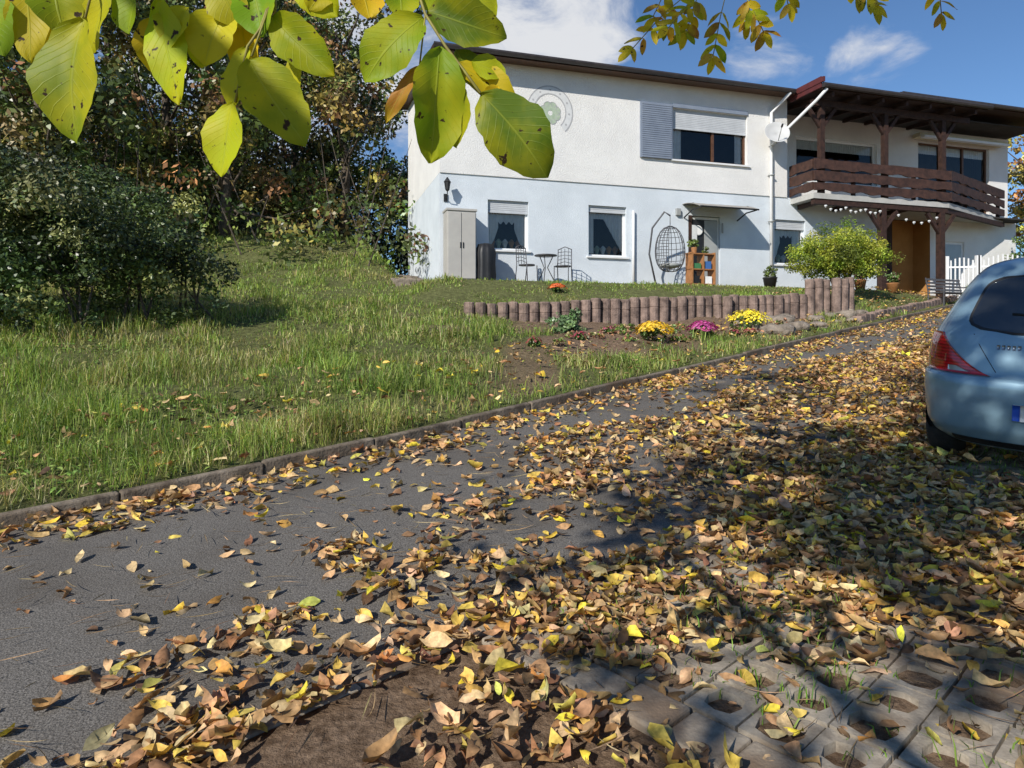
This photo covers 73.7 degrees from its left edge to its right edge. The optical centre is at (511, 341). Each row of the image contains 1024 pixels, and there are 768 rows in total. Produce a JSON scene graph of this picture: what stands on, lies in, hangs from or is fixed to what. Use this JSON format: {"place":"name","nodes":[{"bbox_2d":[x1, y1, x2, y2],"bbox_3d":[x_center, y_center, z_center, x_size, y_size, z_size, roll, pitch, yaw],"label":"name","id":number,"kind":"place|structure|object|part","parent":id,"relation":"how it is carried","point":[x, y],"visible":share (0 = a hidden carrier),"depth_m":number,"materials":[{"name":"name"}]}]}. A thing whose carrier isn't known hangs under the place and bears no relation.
{"place":"outdoors","nodes":[
{"label":"outdoors","id":0,"kind":"place"},
{"bbox_2d":[0,308,950,767],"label":"driveway","id":1,"kind":"structure","parent":0,"point":[50,632],"depth_m":3.88,"materials":[{"name":"grey asphalt"}]},
{"bbox_2d":[0,145,1023,767],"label":"ground","id":2,"kind":"structure","parent":0,"point":[346,735],"depth_m":6.49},
{"bbox_2d":[0,64,30,171],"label":"broadleaf tree","id":3,"kind":"object","parent":2,"relation":"on","point":[4,134],"visible":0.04,"depth_m":25.32,"materials":[{"name":"green plant"}]},
{"bbox_2d":[0,58,84,161],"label":"broadleaf tree","id":4,"kind":"object","parent":2,"relation":"on","point":[16,102],"depth_m":31.17,"materials":[{"name":"green plant"}]},
{"bbox_2d":[0,0,175,232],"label":"broadleaf tree","id":5,"kind":"object","parent":2,"relation":"on","point":[41,125],"visible":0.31,"depth_m":18.52,"materials":[{"name":"green plant"}]},
{"bbox_2d":[0,0,218,225],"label":"broadleaf tree","id":6,"kind":"object","parent":2,"relation":"on","point":[104,47],"visible":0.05,"depth_m":26.79,"materials":[{"name":"green plant"}]},
{"bbox_2d":[0,135,242,336],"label":"evergreen bush","id":7,"kind":"object","parent":2,"relation":"on","point":[64,221],"visible":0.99,"depth_m":10.10,"materials":[{"name":"green plant"}]},
{"bbox_2d":[63,0,276,236],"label":"broadleaf tree","id":8,"kind":"object","parent":2,"relation":"on","point":[166,108],"visible":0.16,"depth_m":23.91,"materials":[{"name":"green plant"}]},
{"bbox_2d":[0,66,429,274],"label":"thicket","id":9,"kind":"object","parent":2,"relation":"on","point":[366,218],"visible":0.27,"depth_m":21.54,"materials":[{"name":"green plant"}]},
{"bbox_2d":[97,0,345,238],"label":"broadleaf tree","id":10,"kind":"object","parent":2,"relation":"on","point":[213,100],"visible":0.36,"depth_m":22.20,"materials":[{"name":"green plant"}]},
{"bbox_2d":[155,0,368,220],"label":"broadleaf tree","id":11,"kind":"object","parent":2,"relation":"on","point":[263,54],"visible":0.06,"depth_m":32.25,"materials":[{"name":"green plant"}]},
{"bbox_2d":[175,0,407,247],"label":"broadleaf tree","id":12,"kind":"object","parent":2,"relation":"on","point":[293,164],"visible":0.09,"depth_m":27.73,"materials":[{"name":"green plant"}]},
{"bbox_2d":[261,0,426,236],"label":"broadleaf tree","id":13,"kind":"object","parent":2,"relation":"on","point":[334,103],"visible":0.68,"depth_m":25.12,"materials":[{"name":"green plant"}]},
{"bbox_2d":[368,148,407,274],"bbox_3d":[-3.758,-5.754,31.077,7.333,8.957,5.930,0,0,25],"label":"broadleaf tree","id":14,"kind":"object","parent":2,"relation":"on","point":[403,257],"visible":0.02,"depth_m":30.06,"materials":[{"name":"green plant"}]},
{"bbox_2d":[391,275,430,285],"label":"garden steps","id":15,"kind":"structure","parent":2,"relation":"on","point":[406,279],"depth_m":17.64,"materials":[{"name":"beige stone"}]},
{"bbox_2d":[442,207,476,278],"bbox_3d":[-1.347,-2.450,17.593,0.800,1.860,0.550,0,0,-17],"label":"storage cabinet","id":16,"kind":"object","parent":2,"relation":"on","point":[459,242],"visible":0.85,"depth_m":17.36,"materials":[{"name":"plastic"}]},
{"bbox_2d":[0,304,953,528],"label":"kerb","id":17,"kind":"structure","parent":2,"relation":"on","point":[216,477],"depth_m":5.94,"materials":[{"name":"concrete"}]},
{"bbox_2d":[0,223,955,511],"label":"lawn grass","id":18,"kind":"structure","parent":2,"relation":"on","point":[34,407],"depth_m":8.23,"materials":[{"name":"green plant"}]},
{"bbox_2d":[0,0,957,177],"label":"walnut tree","id":19,"kind":"object","parent":2,"relation":"on","point":[56,42],"visible":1,"depth_m":0.88,"materials":[{"name":"green plant"}]},
{"bbox_2d":[476,243,495,279],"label":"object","id":20,"kind":"object","parent":2,"relation":"on","point":[485,260],"visible":0.89,"depth_m":17.50,"materials":[{"name":"black plastic"}]},
{"bbox_2d":[0,286,1023,767],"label":"fallen leaves","id":21,"kind":"object","parent":2,"relation":"on","point":[998,572],"depth_m":3.45,"materials":[{"name":"plant"}]},
{"bbox_2d":[139,411,910,767],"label":"flush edging","id":22,"kind":"object","parent":2,"relation":"on","point":[399,667],"visible":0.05,"depth_m":2.70,"materials":[{"name":"concrete"}]},
{"bbox_2d":[515,245,537,280],"bbox_3d":[0.372,-2.025,17.716,0.470,1.013,0.440,0,0,45],"label":"bistro chair","id":23,"kind":"object","parent":2,"relation":"on","point":[526,265],"visible":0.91,"depth_m":17.72,"materials":[{"name":"metal"}]},
{"bbox_2d":[526,336,542,345],"bbox_3d":[0.346,0.010,10.712,0.271,0.201,0.257,0,0,0],"label":"red heather","id":24,"kind":"object","parent":2,"relation":"on","point":[534,341],"visible":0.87,"depth_m":10.67,"materials":[{"name":"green plant"}]},
{"bbox_2d":[534,254,556,280],"bbox_3d":[0.878,-1.882,17.800,0.600,0.735,0.600,0,0,-17],"label":"bistro table","id":25,"kind":"object","parent":2,"relation":"on","point":[544,256],"visible":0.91,"depth_m":17.81,"materials":[{"name":"metal"}]},
{"bbox_2d":[548,337,565,345],"bbox_3d":[0.721,0.005,10.889,0.303,0.150,0.350,0,0,0],"label":"ground cover plant","id":26,"kind":"object","parent":2,"relation":"on","point":[557,341],"visible":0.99,"depth_m":10.79,"materials":[{"name":"green plant"}]},
{"bbox_2d":[547,283,567,291],"bbox_3d":[1.059,-1.238,15.884,0.484,0.248,0.476,0,0,0],"label":"orange chrysanthemum","id":27,"kind":"object","parent":2,"relation":"on","point":[554,287],"visible":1,"depth_m":15.81,"materials":[{"name":"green plant"}]},
{"bbox_2d":[554,247,571,281],"bbox_3d":[1.348,-2.025,18.010,0.440,1.013,0.470,0,0,18],"label":"bistro chair","id":28,"kind":"object","parent":2,"relation":"on","point":[557,266],"visible":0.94,"depth_m":18.13,"materials":[{"name":"metal"}]},
{"bbox_2d":[544,307,586,333],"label":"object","id":29,"kind":"object","parent":2,"relation":"on","point":[572,321],"visible":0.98,"depth_m":12.45,"materials":[{"name":"green plant"}]},
{"bbox_2d":[563,330,578,337],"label":"ground cover plant","id":30,"kind":"object","parent":2,"relation":"on","point":[571,335],"visible":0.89,"depth_m":11.94,"materials":[{"name":"green plant"}]},
{"bbox_2d":[574,331,589,339],"bbox_3d":[1.187,-0.094,11.894,0.252,0.172,0.282,0,0,45],"label":"red heather","id":31,"kind":"object","parent":2,"relation":"on","point":[581,335],"visible":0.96,"depth_m":11.85,"materials":[{"name":"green plant"}]},
{"bbox_2d":[588,331,604,338],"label":"ground cover plant","id":32,"kind":"object","parent":2,"relation":"on","point":[592,333],"visible":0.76,"depth_m":12.01,"materials":[{"name":"green plant"}]},
{"bbox_2d":[598,326,612,333],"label":"ground cover plant","id":33,"kind":"object","parent":2,"relation":"on","point":[601,329],"visible":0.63,"depth_m":12.25,"materials":[{"name":"green plant"}]},
{"bbox_2d":[603,326,614,333],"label":"red heather","id":34,"kind":"object","parent":2,"relation":"on","point":[609,330],"visible":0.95,"depth_m":12.24,"materials":[{"name":"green plant"}]},
{"bbox_2d":[614,328,631,334],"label":"ground cover plant","id":35,"kind":"object","parent":2,"relation":"on","point":[621,332],"visible":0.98,"depth_m":12.18,"materials":[{"name":"green plant"}]},
{"bbox_2d":[616,324,634,330],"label":"ground cover plant","id":36,"kind":"object","parent":2,"relation":"on","point":[626,328],"visible":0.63,"depth_m":12.50,"materials":[{"name":"green plant"}]},
{"bbox_2d":[621,333,636,341],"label":"ground cover plant","id":37,"kind":"object","parent":2,"relation":"on","point":[628,338],"visible":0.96,"depth_m":11.43,"materials":[{"name":"green plant"}]},
{"bbox_2d":[482,625,811,767],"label":"paver border","id":38,"kind":"object","parent":2,"relation":"on","point":[653,706],"visible":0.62,"depth_m":2.38,"materials":[{"name":"concrete"}]},
{"bbox_2d":[633,320,674,341],"bbox_3d":[2.408,-0.142,11.680,0.692,0.440,0.667,0,0,23],"label":"yellow chrysanthemum","id":39,"kind":"object","parent":2,"relation":"on","point":[653,330],"visible":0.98,"depth_m":11.59,"materials":[{"name":"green plant"}]},
{"bbox_2d":[464,277,853,324],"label":"palisade wall","id":40,"kind":"structure","parent":2,"relation":"on","point":[815,297],"depth_m":15.15,"materials":[{"name":"concrete"}]},
{"bbox_2d":[648,211,686,283],"bbox_3d":[4.169,-2.543,18.677,1.051,2.037,0.873,0,0,-17],"label":"hanging egg chair","id":41,"kind":"object","parent":2,"relation":"on","point":[669,266],"visible":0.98,"depth_m":18.61,"materials":[{"name":"metal"}]},
{"bbox_2d":[666,327,680,333],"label":"ground cover plant","id":42,"kind":"object","parent":2,"relation":"on","point":[675,329],"visible":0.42,"depth_m":12.57,"materials":[{"name":"green plant"}]},
{"bbox_2d":[667,334,684,340],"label":"ground cover plant","id":43,"kind":"object","parent":2,"relation":"on","point":[672,338],"visible":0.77,"depth_m":11.87,"materials":[{"name":"green plant"}]},
{"bbox_2d":[672,321,685,327],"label":"ground cover plant","id":44,"kind":"object","parent":2,"relation":"on","point":[680,323],"visible":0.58,"depth_m":14.04,"materials":[{"name":"green plant"}]},
{"bbox_2d":[668,333,690,340],"bbox_3d":[2.915,-0.057,11.881,0.346,0.166,0.299,0,0,-25],"label":"ground cover plant","id":45,"kind":"object","parent":2,"relation":"on","point":[682,335],"visible":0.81,"depth_m":11.81,"materials":[{"name":"green plant"}]},
{"bbox_2d":[676,335,694,342],"bbox_3d":[3.008,-0.033,11.790,0.324,0.183,0.311,0,0,-32],"label":"ground cover plant","id":46,"kind":"object","parent":2,"relation":"on","point":[685,338],"visible":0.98,"depth_m":11.76,"materials":[{"name":"green plant"}]},
{"bbox_2d":[686,239,715,285],"bbox_3d":[5.140,-2.164,18.669,0.758,1.289,0.350,0,0,-17],"label":"wooden shelf","id":47,"kind":"object","parent":2,"relation":"on","point":[700,266],"visible":1,"depth_m":18.60,"materials":[{"name":"orange wood"}]},
{"bbox_2d":[686,320,718,336],"bbox_3d":[3.427,-0.218,12.408,0.556,0.340,0.578,0,0,37],"label":"pink chrysanthemum","id":48,"kind":"object","parent":2,"relation":"on","point":[705,326],"visible":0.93,"depth_m":12.28,"materials":[{"name":"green plant"}]},
{"bbox_2d":[408,63,1015,295],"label":"walls","id":49,"kind":"structure","parent":2,"relation":"on","point":[599,160],"depth_m":19.65,"materials":[{"name":"paint"}]},
{"bbox_2d":[444,177,450,201],"bbox_3d":[-1.688,-3.945,17.685,0.200,0.590,0.343,0,0,-17],"label":"wall lantern","id":50,"kind":"object","parent":49,"relation":"attached to","point":[447,181],"depth_m":17.58,"materials":[{"name":"black plastic"}]},
{"bbox_2d":[488,200,530,252],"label":"window ground","id":51,"kind":"structure","parent":49,"relation":"attached to","point":[506,212],"depth_m":18.50,"materials":[{"name":"white paint"}]},
{"bbox_2d":[528,85,572,131],"bbox_3d":[1.042,-6.371,18.642,1.340,1.229,0.004,0,0,-17],"label":"clover mural","id":52,"kind":"object","parent":49,"relation":"attached to","point":[546,106],"visible":0.79,"depth_m":18.68},
{"bbox_2d":[587,206,628,258],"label":"window ground","id":53,"kind":"structure","parent":49,"relation":"attached to","point":[612,218],"depth_m":19.39,"materials":[{"name":"white paint"}]},
{"bbox_2d":[640,101,747,159],"bbox_3d":[5.357,-6.055,19.903,3.570,1.630,0.087,0,0,-17],"label":"shutter","id":54,"kind":"object","parent":49,"relation":"attached to","point":[656,130],"visible":1,"depth_m":19.51,"materials":[{"name":"grey plastic"}]},
{"bbox_2d":[675,208,722,232],"bbox_3d":[5.504,-3.525,19.984,1.580,0.650,0.088,0,0,-17],"label":"outdoor lamp","id":55,"kind":"object","parent":49,"relation":"attached to","point":[677,211],"visible":1,"depth_m":19.74,"materials":[{"name":"grey paint"}]},
{"bbox_2d":[688,215,717,285],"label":"front door","id":56,"kind":"structure","parent":49,"relation":"attached to","point":[703,231],"depth_m":20.11,"materials":[{"name":"white paint"}]},
{"bbox_2d":[670,109,749,167],"bbox_3d":[5.820,-5.985,20.168,2.650,1.550,0.287,0,0,-17],"label":"window","id":57,"kind":"structure","parent":49,"relation":"attached to","point":[711,123],"depth_m":20.19,"materials":[{"name":"white plastic"}]},
{"bbox_2d":[400,41,1023,129],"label":"roof","id":58,"kind":"structure","parent":49,"relation":"attached to","point":[864,102],"depth_m":20.24,"materials":[{"name":"red metal"}]},
{"bbox_2d":[682,202,758,220],"bbox_3d":[6.007,-3.792,19.669,1.900,0.416,0.985,0,0,-17],"label":"door canopy","id":59,"kind":"object","parent":49,"relation":"attached to","point":[700,205],"visible":1,"depth_m":19.37,"materials":[{"name":"plastic"}]},
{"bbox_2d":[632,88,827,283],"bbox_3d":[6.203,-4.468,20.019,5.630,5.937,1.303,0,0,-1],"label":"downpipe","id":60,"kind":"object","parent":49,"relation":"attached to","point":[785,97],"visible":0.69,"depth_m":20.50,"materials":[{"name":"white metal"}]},
{"bbox_2d":[439,106,1023,262],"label":"interior","id":61,"kind":"object","parent":49,"relation":"in","point":[695,145],"visible":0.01,"depth_m":23.36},
{"bbox_2d":[765,122,789,146],"bbox_3d":[7.805,-6.195,20.201,0.616,0.677,0.828,0,0,-38],"label":"satellite dish","id":62,"kind":"object","parent":49,"relation":"attached to","point":[776,132],"visible":1,"depth_m":20.26,"materials":[{"name":"grey paint"}]},
{"bbox_2d":[773,220,803,266],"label":"window ground","id":63,"kind":"structure","parent":49,"relation":"attached to","point":[793,229],"depth_m":21.10,"materials":[{"name":"white paint"}]},
{"bbox_2d":[796,137,879,186],"bbox_3d":[10.905,-6.000,22.993,3.420,1.500,0.287,0,0,-17],"label":"window balcony","id":64,"kind":"structure","parent":49,"relation":"attached to","point":[838,147],"depth_m":23.18,"materials":[{"name":"white paint"}]},
{"bbox_2d":[789,105,1004,296],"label":"balcony","id":65,"kind":"structure","parent":49,"relation":"attached to","point":[914,209],"depth_m":20.88,"materials":[{"name":"brown wood"}]},
{"bbox_2d":[824,205,937,224],"bbox_3d":[11.236,-3.810,20.687,4.290,0.400,0.078,0,0,-17],"label":"garland","id":66,"kind":"object","parent":65,"relation":"attached to","point":[875,213],"visible":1,"depth_m":20.52},
{"bbox_2d":[887,222,962,294],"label":"entrance doors","id":67,"kind":"structure","parent":49,"relation":"attached to","point":[953,250],"depth_m":24.06,"materials":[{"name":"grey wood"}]},
{"bbox_2d":[918,143,985,213],"bbox_3d":[15.788,-5.775,24.467,3.420,2.450,0.287,0,0,-17],"label":"door frame","id":68,"kind":"structure","parent":49,"relation":"attached to","point":[961,153],"depth_m":24.66,"materials":[{"name":"black glass"}]},
{"bbox_2d":[913,132,1009,147],"bbox_3d":[15.936,-7.100,24.148,4.000,0.200,0.450,0,0,-17],"label":"awning","id":69,"kind":"object","parent":49,"relation":"attached to","point":[961,140],"visible":1,"depth_m":24.03,"materials":[{"name":"white paint"}]},
{"bbox_2d":[726,329,740,336],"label":"red heather","id":70,"kind":"object","parent":2,"relation":"on","point":[733,331],"visible":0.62,"depth_m":12.56,"materials":[{"name":"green plant"}]},
{"bbox_2d":[724,309,771,330],"bbox_3d":[4.658,-0.379,13.609,0.879,0.539,0.927,0,0,0],"label":"yellow chrysanthemum","id":71,"kind":"object","parent":2,"relation":"on","point":[746,316],"visible":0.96,"depth_m":13.47,"materials":[{"name":"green plant"}]},
{"bbox_2d":[744,328,760,333],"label":"red heather","id":72,"kind":"object","parent":2,"relation":"on","point":[751,329],"visible":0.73,"depth_m":12.92,"materials":[{"name":"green plant"}]},
{"bbox_2d":[744,324,760,331],"bbox_3d":[4.821,-0.223,13.589,0.393,0.234,0.389,0,0,-11],"label":"rock","id":73,"kind":"object","parent":2,"relation":"on","point":[755,326],"visible":0.19,"depth_m":13.45,"materials":[{"name":"grey stone"}]},
{"bbox_2d":[759,315,774,322],"bbox_3d":[5.588,-0.469,14.965,0.503,0.232,0.387,0,0,-6],"label":"rock","id":74,"kind":"object","parent":2,"relation":"on","point":[771,316],"visible":0.22,"depth_m":14.83,"materials":[{"name":"beige stone"}]},
{"bbox_2d":[759,323,778,334],"bbox_3d":[5.055,-0.204,13.280,0.481,0.303,0.499,0,0,24],"label":"rock","id":75,"kind":"object","parent":2,"relation":"on","point":[767,328],"visible":0.48,"depth_m":13.13,"materials":[{"name":"grey stone"}]},
{"bbox_2d":[762,265,777,286],"bbox_3d":[7.574,-1.889,20.024,0.443,0.737,0.437,0,0,17],"label":"plant pot","id":76,"kind":"object","parent":2,"relation":"on","point":[768,281],"visible":1,"depth_m":19.91,"materials":[{"name":"black plastic"}]},
{"bbox_2d":[524,408,1023,767],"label":"grass paver parking","id":77,"kind":"object","parent":2,"relation":"on","point":[822,738],"depth_m":2.59,"materials":[{"name":"concrete"}]},
{"bbox_2d":[924,257,1023,451],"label":"parked car","id":78,"kind":"object","parent":77,"relation":"on","point":[974,382],"visible":0.99,"depth_m":4.79,"materials":[{"name":"paint"}]},
{"bbox_3d":[3.709,-0.247,4.531,0.353,0.380,1.081,-8,9,-44],"label":"rear window","id":79,"kind":"part","parent":78,"relation":"part of","materials":[{"name":"black glass"}]},
{"bbox_2d":[768,320,781,323],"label":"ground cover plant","id":80,"kind":"object","parent":2,"relation":"on","point":[777,321],"visible":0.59,"depth_m":14.37,"materials":[{"name":"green plant"}]},
{"bbox_2d":[542,411,1023,767],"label":"paver grass","id":81,"kind":"structure","parent":2,"relation":"on","point":[862,588],"depth_m":2.95,"materials":[{"name":"green plant"}]},
{"bbox_2d":[772,315,794,323],"bbox_3d":[5.858,-0.443,14.688,0.397,0.237,0.465,0,0,-17],"label":"rock","id":82,"kind":"object","parent":2,"relation":"on","point":[788,318],"visible":0.52,"depth_m":14.54,"materials":[{"name":"beige stone"}]},
{"bbox_2d":[774,324,795,335],"bbox_3d":[5.269,-0.201,13.244,0.459,0.281,0.571,0,0,32],"label":"rock","id":83,"kind":"object","parent":2,"relation":"on","point":[786,328],"visible":0.57,"depth_m":13.02,"materials":[{"name":"grey stone"}]},
{"bbox_2d":[786,321,809,330],"bbox_3d":[5.816,-0.288,13.884,0.480,0.276,0.466,0,0,-16],"label":"rock","id":84,"kind":"object","parent":2,"relation":"on","point":[801,325],"visible":0.51,"depth_m":13.70,"materials":[{"name":"grey stone"}]},
{"bbox_2d":[807,315,824,321],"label":"rock","id":85,"kind":"object","parent":2,"relation":"on","point":[816,317],"visible":0.68,"depth_m":14.96,"materials":[{"name":"beige stone"}]},
{"bbox_2d":[810,321,828,327],"bbox_3d":[6.439,-0.322,14.313,0.382,0.194,0.324,0,0,3],"label":"rock","id":86,"kind":"object","parent":2,"relation":"on","point":[819,323],"visible":0.71,"depth_m":14.19,"materials":[{"name":"beige stone"}]},
{"bbox_2d":[824,312,837,317],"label":"rock","id":87,"kind":"object","parent":2,"relation":"on","point":[829,313],"visible":0.45,"depth_m":15.44,"materials":[{"name":"beige stone"}]},
{"bbox_2d":[783,215,905,281],"bbox_3d":[8.657,-2.219,18.058,2.599,2.101,2.256,0,0,-31],"label":"round shrub","id":88,"kind":"object","parent":2,"relation":"on","point":[837,257],"visible":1,"depth_m":17.65,"materials":[{"name":"green plant"}]},
{"bbox_2d":[835,310,858,318],"bbox_3d":[7.834,-0.611,16.048,0.412,0.246,0.481,0,0,-11],"label":"rock","id":89,"kind":"object","parent":2,"relation":"on","point":[848,313],"visible":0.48,"depth_m":15.84,"materials":[{"name":"beige stone"}]},
{"bbox_2d":[845,317,858,322],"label":"rock","id":90,"kind":"object","parent":2,"relation":"on","point":[850,319],"visible":0.62,"depth_m":15.20,"materials":[{"name":"beige stone"}]},
{"bbox_2d":[852,273,866,289],"bbox_3d":[10.210,-1.860,19.965,0.601,0.690,0.419,0,0,-17],"label":"potted plant","id":91,"kind":"object","parent":2,"relation":"on","point":[860,283],"visible":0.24,"depth_m":19.87,"materials":[{"name":"orange plant"}]},
{"bbox_2d":[855,310,867,313],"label":"rock","id":92,"kind":"object","parent":2,"relation":"on","point":[861,311],"visible":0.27,"depth_m":16.15,"materials":[{"name":"beige stone"}]},
{"bbox_2d":[883,272,900,292],"bbox_3d":[11.179,-1.742,20.064,0.469,0.631,0.439,0,0,27],"label":"potted plant","id":93,"kind":"object","parent":2,"relation":"on","point":[893,277],"visible":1,"depth_m":19.99,"materials":[{"name":"green plant"}]},
{"bbox_2d":[852,295,957,322],"bbox_3d":[10.821,-0.815,18.389,8.680,1.247,0.214,0,0,-45],"label":"stone edging","id":94,"kind":"object","parent":2,"relation":"on","point":[869,316],"visible":0.5,"depth_m":17.59,"materials":[{"name":"concrete"}]},
{"bbox_2d":[925,278,965,305],"bbox_3d":[13.032,-1.437,20.257,1.500,0.905,0.600,0,0,-23],"label":"garden bench","id":95,"kind":"object","parent":2,"relation":"on","point":[956,292],"visible":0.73,"depth_m":20.34,"materials":[{"name":"wood"}]},
{"bbox_2d":[945,254,1017,297],"bbox_3d":[16.518,-1.863,20.561,6.025,1.652,0.520,0,0,17],"label":"picket fence","id":96,"kind":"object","parent":2,"relation":"on","point":[978,266],"depth_m":21.34,"materials":[{"name":"paint"}]},
{"bbox_2d":[1004,236,1023,258],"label":"conifer shrub","id":97,"kind":"object","parent":2,"relation":"on","point":[1019,252],"visible":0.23,"depth_m":24.12,"materials":[{"name":"green plant"}]},
{"bbox_2d":[1008,135,1023,254],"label":"autumn tree","id":98,"kind":"object","parent":2,"relation":"on","point":[1017,210],"visible":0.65,"depth_m":28.14,"materials":[{"name":"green plant"}]},
{"bbox_2d":[8,0,1023,274],"label":"sky","id":99,"kind":"structure","parent":0,"point":[978,55],"materials":[{"name":"blue"}]}
]}

